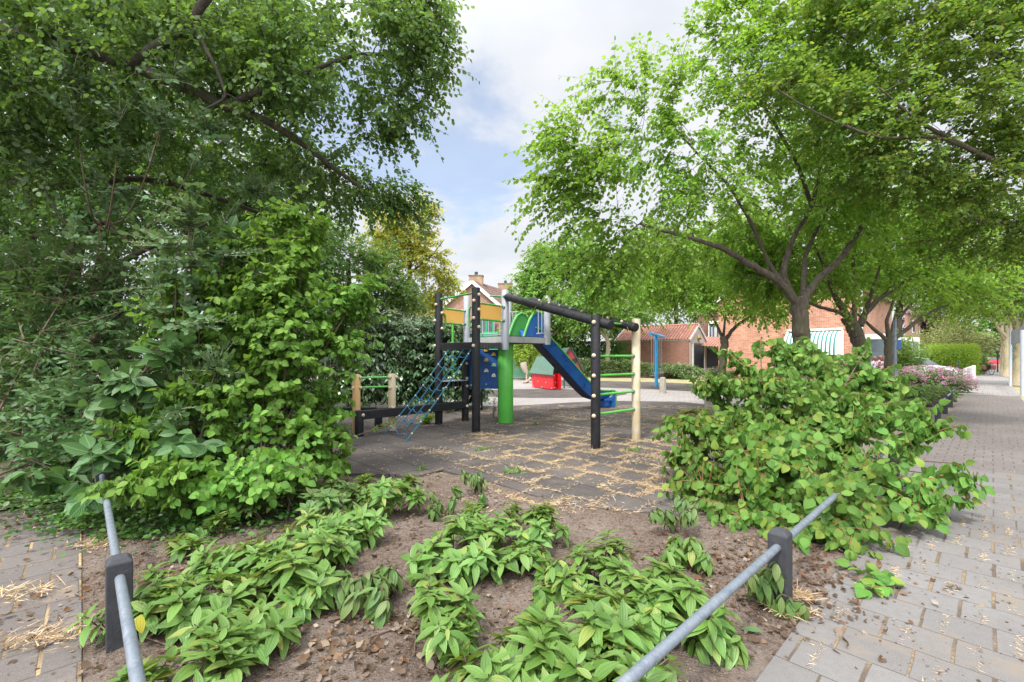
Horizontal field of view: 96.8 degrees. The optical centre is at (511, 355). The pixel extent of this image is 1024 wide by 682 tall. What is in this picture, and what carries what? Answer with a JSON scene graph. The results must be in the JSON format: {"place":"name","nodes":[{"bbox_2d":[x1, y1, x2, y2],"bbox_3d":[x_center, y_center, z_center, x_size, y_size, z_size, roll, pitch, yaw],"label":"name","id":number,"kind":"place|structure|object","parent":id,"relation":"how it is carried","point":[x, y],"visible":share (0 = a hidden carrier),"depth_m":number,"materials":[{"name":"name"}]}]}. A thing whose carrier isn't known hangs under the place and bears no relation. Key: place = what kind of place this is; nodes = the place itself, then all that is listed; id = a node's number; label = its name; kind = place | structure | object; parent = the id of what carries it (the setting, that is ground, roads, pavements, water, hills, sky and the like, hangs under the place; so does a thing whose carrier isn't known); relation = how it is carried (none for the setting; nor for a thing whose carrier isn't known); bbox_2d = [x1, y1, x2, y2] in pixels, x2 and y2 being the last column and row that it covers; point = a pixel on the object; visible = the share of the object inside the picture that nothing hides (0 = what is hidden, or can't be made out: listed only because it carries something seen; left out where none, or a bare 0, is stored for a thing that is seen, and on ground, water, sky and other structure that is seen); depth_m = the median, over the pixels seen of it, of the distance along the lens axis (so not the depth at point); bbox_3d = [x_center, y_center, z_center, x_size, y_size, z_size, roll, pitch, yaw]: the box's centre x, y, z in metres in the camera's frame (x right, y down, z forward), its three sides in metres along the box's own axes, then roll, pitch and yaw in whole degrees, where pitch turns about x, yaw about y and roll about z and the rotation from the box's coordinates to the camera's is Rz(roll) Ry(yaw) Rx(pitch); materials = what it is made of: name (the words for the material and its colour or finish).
{"place":"outdoors","nodes":[
{"label":"outdoors","id":0,"kind":"place"},
{"bbox_2d":[0,500,80,681],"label":"garden path","id":1,"kind":"structure","parent":0,"point":[59,662],"depth_m":2.99,"materials":[{"name":"concrete"}]},
{"bbox_2d":[266,401,743,516],"bbox_3d":[0.750,1.609,10.329,12.668,0.050,11.540,0,0,0],"label":"rubber surface","id":2,"kind":"object","parent":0,"point":[397,451],"visible":0.4,"depth_m":7.54,"materials":[{"name":"rubber"}]},
{"bbox_2d":[270,301,494,412],"bbox_3d":[-3.561,0.041,12.964,6.550,3.224,3.026,0,0,-12],"label":"laurel hedge","id":3,"kind":"object","parent":2,"relation":"on","point":[417,355],"visible":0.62,"depth_m":12.88,"materials":[{"name":"green plant"}]},
{"bbox_2d":[0,411,837,659],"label":"straw heaps","id":4,"kind":"object","parent":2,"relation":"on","point":[797,593],"visible":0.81,"depth_m":2.99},
{"bbox_2d":[333,287,639,449],"bbox_3d":[-0.514,0.050,11.491,6.671,3.100,7.109,0,0,9],"label":"climbing frame","id":5,"kind":"object","parent":2,"relation":"on","point":[485,368],"visible":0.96,"depth_m":10.26,"materials":[{"name":"black plastic"}]},
{"bbox_2d":[401,404,719,515],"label":"dry grass seams","id":6,"kind":"object","parent":2,"relation":"on","point":[596,473],"visible":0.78,"depth_m":6.79,"materials":[{"name":"plant"}]},
{"bbox_2d":[0,0,1023,357],"label":"sky","id":7,"kind":"structure","parent":0,"point":[521,48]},
{"bbox_2d":[81,357,963,681],"bbox_3d":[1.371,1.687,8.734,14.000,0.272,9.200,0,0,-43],"label":"soil bed","id":8,"kind":"object","parent":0,"point":[762,658],"visible":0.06,"depth_m":3.23,"materials":[{"name":"soil"}]},
{"bbox_2d":[0,409,226,508],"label":"soil under wood","id":9,"kind":"structure","parent":8,"relation":"on","point":[5,463],"depth_m":5.94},
{"bbox_2d":[0,221,163,474],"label":"elder shrub","id":10,"kind":"object","parent":9,"relation":"on","point":[47,422],"visible":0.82,"depth_m":6.15,"materials":[{"name":"green plant"}]},
{"bbox_2d":[0,311,119,385],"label":"bare branches","id":11,"kind":"object","parent":10,"relation":"attached to","point":[24,342],"visible":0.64,"depth_m":5.92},
{"bbox_2d":[0,285,353,473],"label":"thicket","id":12,"kind":"object","parent":9,"relation":"on","point":[13,406],"visible":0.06,"depth_m":7.29,"materials":[{"name":"green plant"}]},
{"bbox_2d":[0,0,364,418],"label":"dense tree","id":13,"kind":"object","parent":9,"relation":"on","point":[77,204],"visible":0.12,"depth_m":10.20,"materials":[{"name":"green plant"}]},
{"bbox_2d":[0,0,479,275],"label":"overhanging tree","id":14,"kind":"object","parent":9,"relation":"on","point":[419,27],"visible":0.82,"depth_m":6.30,"materials":[{"name":"green plant"}]},
{"bbox_2d":[0,13,289,281],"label":"poplar branches","id":15,"kind":"object","parent":14,"relation":"attached to","point":[75,233],"visible":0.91,"depth_m":5.88,"materials":[{"name":"green plant"}]},
{"bbox_2d":[94,465,146,681],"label":"rail","id":16,"kind":"object","parent":8,"relation":"on","point":[120,629],"visible":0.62,"depth_m":2.44,"materials":[{"name":"metal"}]},
{"bbox_2d":[0,214,254,518],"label":"walnut sapling","id":17,"kind":"object","parent":8,"relation":"on","point":[132,384],"visible":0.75,"depth_m":4.47,"materials":[{"name":"green plant"}]},
{"bbox_2d":[64,561,211,647],"bbox_3d":[-2.128,1.448,2.708,0.604,0.352,0.622,0,0,0],"label":"viburnum","id":18,"kind":"object","parent":8,"relation":"on","point":[147,596],"visible":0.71,"depth_m":2.57,"materials":[{"name":"green plant"}]},
{"bbox_2d":[0,0,349,408],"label":"backing tree","id":19,"kind":"object","parent":8,"relation":"on","point":[321,60],"visible":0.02,"depth_m":15.05,"materials":[{"name":"green plant"}]},
{"bbox_2d":[106,614,262,681],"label":"viburnum","id":20,"kind":"object","parent":8,"relation":"on","point":[217,652],"visible":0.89,"depth_m":2.13,"materials":[{"name":"green plant"}]},
{"bbox_2d":[160,527,214,563],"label":"viburnum","id":21,"kind":"object","parent":8,"relation":"on","point":[178,548],"visible":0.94,"depth_m":3.49,"materials":[{"name":"green plant"}]},
{"bbox_2d":[111,177,264,442],"bbox_3d":[-3.500,-0.171,4.877,1.375,3.552,1.248,0,0,0],"label":"silver poplar","id":22,"kind":"object","parent":8,"relation":"on","point":[184,216],"visible":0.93,"depth_m":4.88,"materials":[{"name":"green plant"}]},
{"bbox_2d":[0,458,393,556],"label":"ivy","id":23,"kind":"object","parent":8,"relation":"on","point":[124,534],"visible":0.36,"depth_m":4.25,"materials":[{"name":"green plant"}]},
{"bbox_2d":[148,570,277,648],"bbox_3d":[-1.803,1.491,2.740,0.598,0.359,0.632,0,0,22],"label":"viburnum","id":24,"kind":"object","parent":8,"relation":"on","point":[178,615],"visible":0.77,"depth_m":2.63,"materials":[{"name":"green plant"}]},
{"bbox_2d":[196,511,235,536],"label":"viburnum","id":25,"kind":"object","parent":8,"relation":"on","point":[216,522],"visible":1,"depth_m":4.01,"materials":[{"name":"green plant"}]},
{"bbox_2d":[176,536,270,588],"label":"viburnum","id":26,"kind":"object","parent":8,"relation":"on","point":[220,559],"visible":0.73,"depth_m":3.14,"materials":[{"name":"green plant"}]},
{"bbox_2d":[166,598,303,667],"bbox_3d":[-1.439,1.482,2.438,0.610,0.329,0.511,0,0,0],"label":"viburnum","id":27,"kind":"object","parent":8,"relation":"on","point":[264,623],"visible":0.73,"depth_m":2.39,"materials":[{"name":"green plant"}]},
{"bbox_2d":[75,177,396,518],"bbox_3d":[-2.915,-0.318,4.875,2.792,3.863,2.426,0,0,0],"label":"dogwood shrub","id":28,"kind":"object","parent":8,"relation":"on","point":[263,472],"visible":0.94,"depth_m":5.07,"materials":[{"name":"green plant"}]},
{"bbox_2d":[235,484,311,523],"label":"viburnum","id":29,"kind":"object","parent":8,"relation":"on","point":[254,507],"visible":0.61,"depth_m":4.41,"materials":[{"name":"green plant"}]},
{"bbox_2d":[229,527,358,587],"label":"viburnum","id":30,"kind":"object","parent":8,"relation":"on","point":[329,547],"visible":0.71,"depth_m":3.25,"materials":[{"name":"green plant"}]},
{"bbox_2d":[251,547,345,625],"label":"viburnum","id":31,"kind":"object","parent":8,"relation":"on","point":[298,584],"visible":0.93,"depth_m":2.79,"materials":[{"name":"green plant"}]},
{"bbox_2d":[273,477,359,520],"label":"viburnum","id":32,"kind":"object","parent":8,"relation":"on","point":[333,498],"visible":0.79,"depth_m":4.35,"materials":[{"name":"green plant"}]},
{"bbox_2d":[275,506,382,565],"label":"viburnum","id":33,"kind":"object","parent":8,"relation":"on","point":[336,527],"visible":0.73,"depth_m":3.70,"materials":[{"name":"green plant"}]},
{"bbox_2d":[254,221,429,404],"bbox_3d":[-5.602,-1.596,14.798,5.780,6.407,3.586,0,0,0],"label":"bushy tree","id":34,"kind":"object","parent":8,"relation":"on","point":[400,295],"visible":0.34,"depth_m":14.67,"materials":[{"name":"green plant"}]},
{"bbox_2d":[307,496,395,537],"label":"viburnum","id":35,"kind":"object","parent":8,"relation":"on","point":[372,517],"visible":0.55,"depth_m":3.85,"materials":[{"name":"green plant"}]},
{"bbox_2d":[334,570,393,626],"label":"viburnum","id":36,"kind":"object","parent":8,"relation":"on","point":[351,596],"visible":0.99,"depth_m":2.77,"materials":[{"name":"green plant"}]},
{"bbox_2d":[364,563,403,609],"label":"viburnum","id":37,"kind":"object","parent":8,"relation":"on","point":[388,579],"visible":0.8,"depth_m":2.95,"materials":[{"name":"green plant"}]},
{"bbox_2d":[342,471,428,513],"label":"viburnum","id":38,"kind":"object","parent":8,"relation":"on","point":[397,488],"visible":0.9,"depth_m":4.57,"materials":[{"name":"green plant"}]},
{"bbox_2d":[353,191,466,376],"bbox_3d":[-4.774,-2.994,21.161,5.304,9.195,3.540,0,0,0],"label":"yellowing tree","id":39,"kind":"object","parent":8,"relation":"on","point":[417,252],"visible":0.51,"depth_m":20.86,"materials":[{"name":"yellow plant"}]},
{"bbox_2d":[427,490,456,520],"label":"viburnum","id":40,"kind":"object","parent":8,"relation":"on","point":[435,507],"visible":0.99,"depth_m":4.53,"materials":[{"name":"green plant"}]},
{"bbox_2d":[403,565,485,622],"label":"viburnum","id":41,"kind":"object","parent":8,"relation":"on","point":[462,589],"visible":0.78,"depth_m":2.65,"materials":[{"name":"green plant"}]},
{"bbox_2d":[408,592,480,663],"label":"viburnum","id":42,"kind":"object","parent":8,"relation":"on","point":[438,625],"visible":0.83,"depth_m":2.35,"materials":[{"name":"green plant"}]},
{"bbox_2d":[421,606,484,668],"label":"viburnum","id":43,"kind":"object","parent":8,"relation":"on","point":[473,647],"visible":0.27,"depth_m":2.42,"materials":[{"name":"green plant"}]},
{"bbox_2d":[400,513,506,588],"bbox_3d":[-0.415,1.426,3.350,0.730,0.451,0.624,0,0,8],"label":"viburnum","id":44,"kind":"object","parent":8,"relation":"on","point":[475,559],"visible":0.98,"depth_m":3.21,"materials":[{"name":"green plant"}]},
{"bbox_2d":[91,495,837,681],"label":"bark crumbs","id":45,"kind":"object","parent":8,"relation":"on","point":[335,670],"visible":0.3,"depth_m":3.39,"materials":[{"name":"wood"}]},
{"bbox_2d":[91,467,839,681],"bbox_3d":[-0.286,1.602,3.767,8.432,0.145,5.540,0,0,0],"label":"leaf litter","id":46,"kind":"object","parent":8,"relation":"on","point":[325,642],"visible":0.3,"depth_m":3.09,"materials":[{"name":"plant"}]},
{"bbox_2d":[451,470,488,508],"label":"viburnum","id":47,"kind":"object","parent":8,"relation":"on","point":[476,481],"visible":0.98,"depth_m":5.13,"materials":[{"name":"green plant"}]},
{"bbox_2d":[431,641,540,681],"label":"viburnum","id":48,"kind":"object","parent":8,"relation":"on","point":[494,668],"visible":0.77,"depth_m":2.00,"materials":[{"name":"green plant"}]},
{"bbox_2d":[446,501,526,547],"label":"viburnum","id":49,"kind":"object","parent":8,"relation":"on","point":[506,524],"visible":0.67,"depth_m":3.79,"materials":[{"name":"green plant"}]},
{"bbox_2d":[0,501,1010,681],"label":"leaf drift","id":50,"kind":"object","parent":8,"relation":"on","point":[341,655],"visible":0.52,"depth_m":2.82,"materials":[{"name":"plant"}]},
{"bbox_2d":[479,540,553,584],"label":"viburnum","id":51,"kind":"object","parent":8,"relation":"on","point":[530,558],"visible":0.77,"depth_m":3.25,"materials":[{"name":"green plant"}]},
{"bbox_2d":[491,500,572,552],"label":"viburnum","id":52,"kind":"object","parent":8,"relation":"on","point":[539,531],"visible":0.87,"depth_m":3.72,"materials":[{"name":"green plant"}]},
{"bbox_2d":[475,601,591,681],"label":"viburnum","id":53,"kind":"object","parent":8,"relation":"on","point":[546,633],"visible":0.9,"depth_m":2.09,"materials":[{"name":"green plant"}]},
{"bbox_2d":[489,318,590,366],"bbox_3d":[1.929,-0.451,36.390,8.984,5.528,4.164,0,0,0],"label":"dark bush","id":54,"kind":"object","parent":8,"relation":"on","point":[563,344],"visible":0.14,"depth_m":36.63,"materials":[{"name":"green plant"}]},
{"bbox_2d":[530,557,572,606],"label":"viburnum","id":55,"kind":"object","parent":8,"relation":"on","point":[546,591],"visible":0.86,"depth_m":2.99,"materials":[{"name":"green plant"}]},
{"bbox_2d":[515,583,660,660],"bbox_3d":[0.376,1.420,2.382,0.749,0.454,0.686,0,0,0],"label":"viburnum","id":56,"kind":"object","parent":8,"relation":"on","point":[603,615],"visible":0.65,"depth_m":2.24,"materials":[{"name":"green plant"}]},
{"bbox_2d":[548,529,638,617],"bbox_3d":[0.561,1.427,3.055,0.558,0.426,0.706,0,0,28],"label":"viburnum","id":57,"kind":"object","parent":8,"relation":"on","point":[599,564],"visible":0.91,"depth_m":3.02,"materials":[{"name":"green plant"}]},
{"bbox_2d":[535,622,687,681],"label":"viburnum","id":58,"kind":"object","parent":8,"relation":"on","point":[601,664],"visible":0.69,"depth_m":2.00,"materials":[{"name":"green plant"}]},
{"bbox_2d":[598,551,696,655],"bbox_3d":[0.813,1.414,2.632,0.729,0.420,0.515,0,0,-32],"label":"viburnum","id":59,"kind":"object","parent":8,"relation":"on","point":[636,582],"visible":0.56,"depth_m":2.58,"materials":[{"name":"green plant"}]},
{"bbox_2d":[648,493,698,538],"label":"viburnum","id":60,"kind":"object","parent":8,"relation":"on","point":[686,509],"visible":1,"depth_m":4.12,"materials":[{"name":"green plant"}]},
{"bbox_2d":[661,534,714,577],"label":"viburnum","id":61,"kind":"object","parent":8,"relation":"on","point":[680,551],"visible":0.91,"depth_m":3.39,"materials":[{"name":"green plant"}]},
{"bbox_2d":[635,566,742,665],"bbox_3d":[0.957,1.475,2.592,0.590,0.469,0.642,0,0,0],"label":"viburnum","id":62,"kind":"object","parent":8,"relation":"on","point":[712,630],"visible":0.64,"depth_m":2.43,"materials":[{"name":"green plant"}]},
{"bbox_2d":[684,629,751,669],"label":"viburnum","id":63,"kind":"object","parent":8,"relation":"on","point":[737,655],"visible":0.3,"depth_m":2.38,"materials":[{"name":"green plant"}]},
{"bbox_2d":[502,0,954,425],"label":"spreading tree","id":64,"kind":"object","parent":8,"relation":"on","point":[626,258],"visible":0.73,"depth_m":9.17,"materials":[{"name":"green plant"}]},
{"bbox_2d":[745,561,809,620],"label":"viburnum","id":65,"kind":"object","parent":8,"relation":"on","point":[762,583],"visible":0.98,"depth_m":2.82,"materials":[{"name":"green plant"}]},
{"bbox_2d":[615,387,956,681],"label":"rail","id":66,"kind":"object","parent":8,"relation":"on","point":[779,551],"visible":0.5,"depth_m":2.61,"materials":[{"name":"metal"}]},
{"bbox_2d":[651,336,995,560],"bbox_3d":[3.493,0.695,5.406,3.894,1.939,2.990,0,0,-29],"label":"dogwood bush","id":67,"kind":"object","parent":8,"relation":"on","point":[774,449],"visible":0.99,"depth_m":4.93,"materials":[{"name":"green plant"}]},
{"bbox_2d":[682,98,1020,372],"bbox_3d":[9.737,-2.931,13.495,9.502,9.094,4.677,0,0,0],"label":"spreading tree","id":68,"kind":"object","parent":8,"relation":"on","point":[856,336],"visible":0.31,"depth_m":12.99,"materials":[{"name":"green plant"}]},
{"bbox_2d":[766,213,963,336],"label":"background tree","id":69,"kind":"object","parent":8,"relation":"on","point":[900,324],"visible":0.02,"depth_m":50.49,"materials":[{"name":"green plant"}]},
{"bbox_2d":[725,0,1023,283],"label":"field maple","id":70,"kind":"object","parent":8,"relation":"on","point":[1005,23],"visible":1,"depth_m":8.43,"materials":[{"name":"green plant"}]},
{"bbox_2d":[795,171,1023,376],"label":"spreading tree","id":71,"kind":"object","parent":8,"relation":"on","point":[971,288],"visible":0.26,"depth_m":16.81,"materials":[{"name":"green plant"}]},
{"bbox_2d":[897,328,931,370],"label":"green bush","id":72,"kind":"object","parent":8,"relation":"on","point":[907,356],"visible":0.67,"depth_m":30.01,"materials":[{"name":"plant"}]},
{"bbox_2d":[883,383,963,406],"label":"wild plants","id":73,"kind":"object","parent":8,"relation":"on","point":[928,394],"visible":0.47,"depth_m":14.62,"materials":[{"name":"green plant"}]},
{"bbox_2d":[897,364,979,392],"bbox_3d":[19.978,1.029,22.077,3.729,1.303,4.707,0,0,43],"label":"hydrangea","id":74,"kind":"object","parent":8,"relation":"on","point":[931,375],"visible":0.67,"depth_m":21.69,"materials":[{"name":"pink plant"}]},
{"bbox_2d":[904,316,1001,360],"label":"variegated bush","id":75,"kind":"object","parent":8,"relation":"on","point":[945,338],"visible":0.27,"depth_m":47.35,"materials":[{"name":"green plant"}]},
{"bbox_2d":[924,342,982,375],"bbox_3d":[39.430,0.311,40.625,7.562,3.226,3.809,0,0,-44],"label":"clipped hedge","id":76,"kind":"object","parent":8,"relation":"on","point":[963,356],"visible":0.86,"depth_m":38.75,"materials":[{"name":"green plant"}]},
{"bbox_2d":[957,313,1023,358],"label":"background tree","id":77,"kind":"object","parent":8,"relation":"on","point":[989,323],"visible":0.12,"depth_m":93.71,"materials":[{"name":"green plant"}]},
{"bbox_2d":[420,378,790,409],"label":"plaza","id":78,"kind":"structure","parent":0,"point":[668,395],"depth_m":17.08,"materials":[{"name":"concrete"}]},
{"bbox_2d":[417,272,569,365],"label":"gabled house","id":79,"kind":"structure","parent":78,"relation":"on","point":[486,290],"depth_m":41.99,"materials":[{"name":"orange brick"}]},
{"bbox_2d":[513,344,541,376],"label":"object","id":80,"kind":"object","parent":78,"relation":"on","point":[519,350],"visible":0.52,"depth_m":29.65,"materials":[{"name":"green plant"}]},
{"bbox_2d":[483,389,626,397],"bbox_3d":[1.300,1.588,19.600,7.200,0.001,4.600,0,0,0],"label":"playhouse rubber mat","id":81,"kind":"object","parent":78,"relation":"on","point":[545,393],"visible":0.44,"depth_m":19.26,"materials":[{"name":"rubber"}]},
{"bbox_2d":[529,356,560,389],"bbox_3d":[1.683,0.770,22.200,0.709,1.580,2.332,0,0,-25],"label":"playhouse","id":82,"kind":"object","parent":81,"relation":"on","point":[545,374],"visible":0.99,"depth_m":21.95,"materials":[{"name":"red plastic"}]},
{"bbox_2d":[561,380,783,391],"bbox_3d":[7.570,1.588,24.542,13.818,0.001,6.268,0,0,35],"label":"swing rubber mat","id":83,"kind":"object","parent":78,"relation":"on","point":[644,385],"visible":0.22,"depth_m":24.48,"materials":[{"name":"rubber"}]},
{"bbox_2d":[649,332,664,386],"bbox_3d":[7.603,0.203,23.798,0.238,2.795,3.103,0,0,31],"label":"swing set","id":84,"kind":"object","parent":83,"relation":"on","point":[656,336],"visible":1,"depth_m":23.54,"materials":[{"name":"metal"}]},
{"bbox_2d":[561,372,729,383],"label":"dry lawn","id":85,"kind":"structure","parent":0,"point":[673,380],"depth_m":29.85,"materials":[{"name":"beige plant"}]},
{"bbox_2d":[504,227,627,347],"bbox_3d":[4.413,-4.627,37.556,11.478,12.464,6.516,0,0,0],"label":"broadleaf tree","id":86,"kind":"object","parent":85,"relation":"on","point":[531,284],"visible":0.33,"depth_m":37.25,"materials":[{"name":"green plant"}]},
{"bbox_2d":[566,340,629,374],"bbox_3d":[7.033,0.187,37.952,5.575,3.190,1.759,0,0,0],"label":"clipped hedge","id":87,"kind":"object","parent":85,"relation":"on","point":[616,349],"visible":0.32,"depth_m":37.48,"materials":[{"name":"green plant"}]},
{"bbox_2d":[551,255,673,361],"bbox_3d":[7.948,-3.225,35.361,10.180,9.704,5.358,0,0,0],"label":"tree","id":88,"kind":"object","parent":85,"relation":"on","point":[574,301],"visible":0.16,"depth_m":34.45,"materials":[{"name":"green plant"}]},
{"bbox_2d":[579,357,713,379],"bbox_3d":[8.949,0.953,33.578,11.083,1.758,3.367,0,0,24],"label":"herb border","id":89,"kind":"object","parent":85,"relation":"on","point":[607,367],"visible":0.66,"depth_m":33.46,"materials":[{"name":"green plant"}]},
{"bbox_2d":[600,217,723,345],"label":"background tree","id":90,"kind":"object","parent":85,"relation":"on","point":[674,314],"visible":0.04,"depth_m":45.35,"materials":[{"name":"green plant"}]},
{"bbox_2d":[688,286,717,349],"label":"white window house","id":91,"kind":"structure","parent":85,"relation":"on","point":[711,332],"depth_m":43.55,"materials":[{"name":"red brick"}]},
{"bbox_2d":[624,210,808,374],"bbox_3d":[9.162,-2.418,20.444,8.839,8.054,4.380,0,0,0],"label":"spreading tree","id":92,"kind":"object","parent":85,"relation":"on","point":[704,305],"visible":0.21,"depth_m":19.93,"materials":[{"name":"green plant"}]},
{"bbox_2d":[713,267,895,380],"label":"brick house","id":93,"kind":"structure","parent":85,"relation":"on","point":[829,334],"depth_m":28.55,"materials":[{"name":"orange brick"}]},
{"bbox_2d":[614,323,707,375],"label":"garage","id":94,"kind":"structure","parent":0,"point":[681,343],"depth_m":37.61,"materials":[{"name":"orange brick"}]},
{"bbox_2d":[756,463,1023,681],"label":"sidewalk","id":95,"kind":"structure","parent":0,"point":[956,657],"depth_m":2.83,"materials":[{"name":"concrete"}]},
{"bbox_2d":[834,558,906,598],"bbox_3d":[2.538,1.567,3.178,0.371,0.107,0.535,0,0,21],"label":"weed","id":96,"kind":"object","parent":95,"relation":"on","point":[880,579],"visible":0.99,"depth_m":3.12,"materials":[{"name":"green plant"}]},
{"bbox_2d":[796,391,1023,681],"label":"pavement litter","id":97,"kind":"object","parent":95,"relation":"on","point":[982,661],"visible":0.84,"depth_m":3.60,"materials":[{"name":"beige plant"}]},
{"bbox_2d":[806,501,1023,680],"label":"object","id":98,"kind":"object","parent":95,"relation":"on","point":[982,556],"visible":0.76,"depth_m":3.04,"materials":[{"name":"plant"}]},
{"bbox_2d":[919,394,1023,474],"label":"brick sidewalk","id":99,"kind":"structure","parent":0,"point":[1009,434],"depth_m":8.83,"materials":[{"name":"brick"}]},
{"bbox_2d":[958,365,1018,395],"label":"distant sidewalk","id":100,"kind":"structure","parent":0,"point":[990,384],"depth_m":23.86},
{"bbox_2d":[1009,325,1023,385],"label":"street sign","id":101,"kind":"object","parent":100,"relation":"on","point":[1014,336],"visible":0.92,"depth_m":24.20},
{"bbox_2d":[1007,377,1023,401],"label":"tree verge","id":102,"kind":"structure","parent":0,"point":[1017,388],"depth_m":21.81,"materials":[{"name":"beige plant"}]},
{"bbox_2d":[929,232,1023,385],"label":"avenue tree","id":103,"kind":"object","parent":102,"relation":"on","point":[1016,323],"visible":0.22,"depth_m":24.36,"materials":[{"name":"green plant"}]},
{"bbox_2d":[946,235,1022,376],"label":"avenue tree","id":104,"kind":"object","parent":102,"relation":"on","point":[1005,335],"visible":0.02,"depth_m":34.96,"materials":[{"name":"green plant"}]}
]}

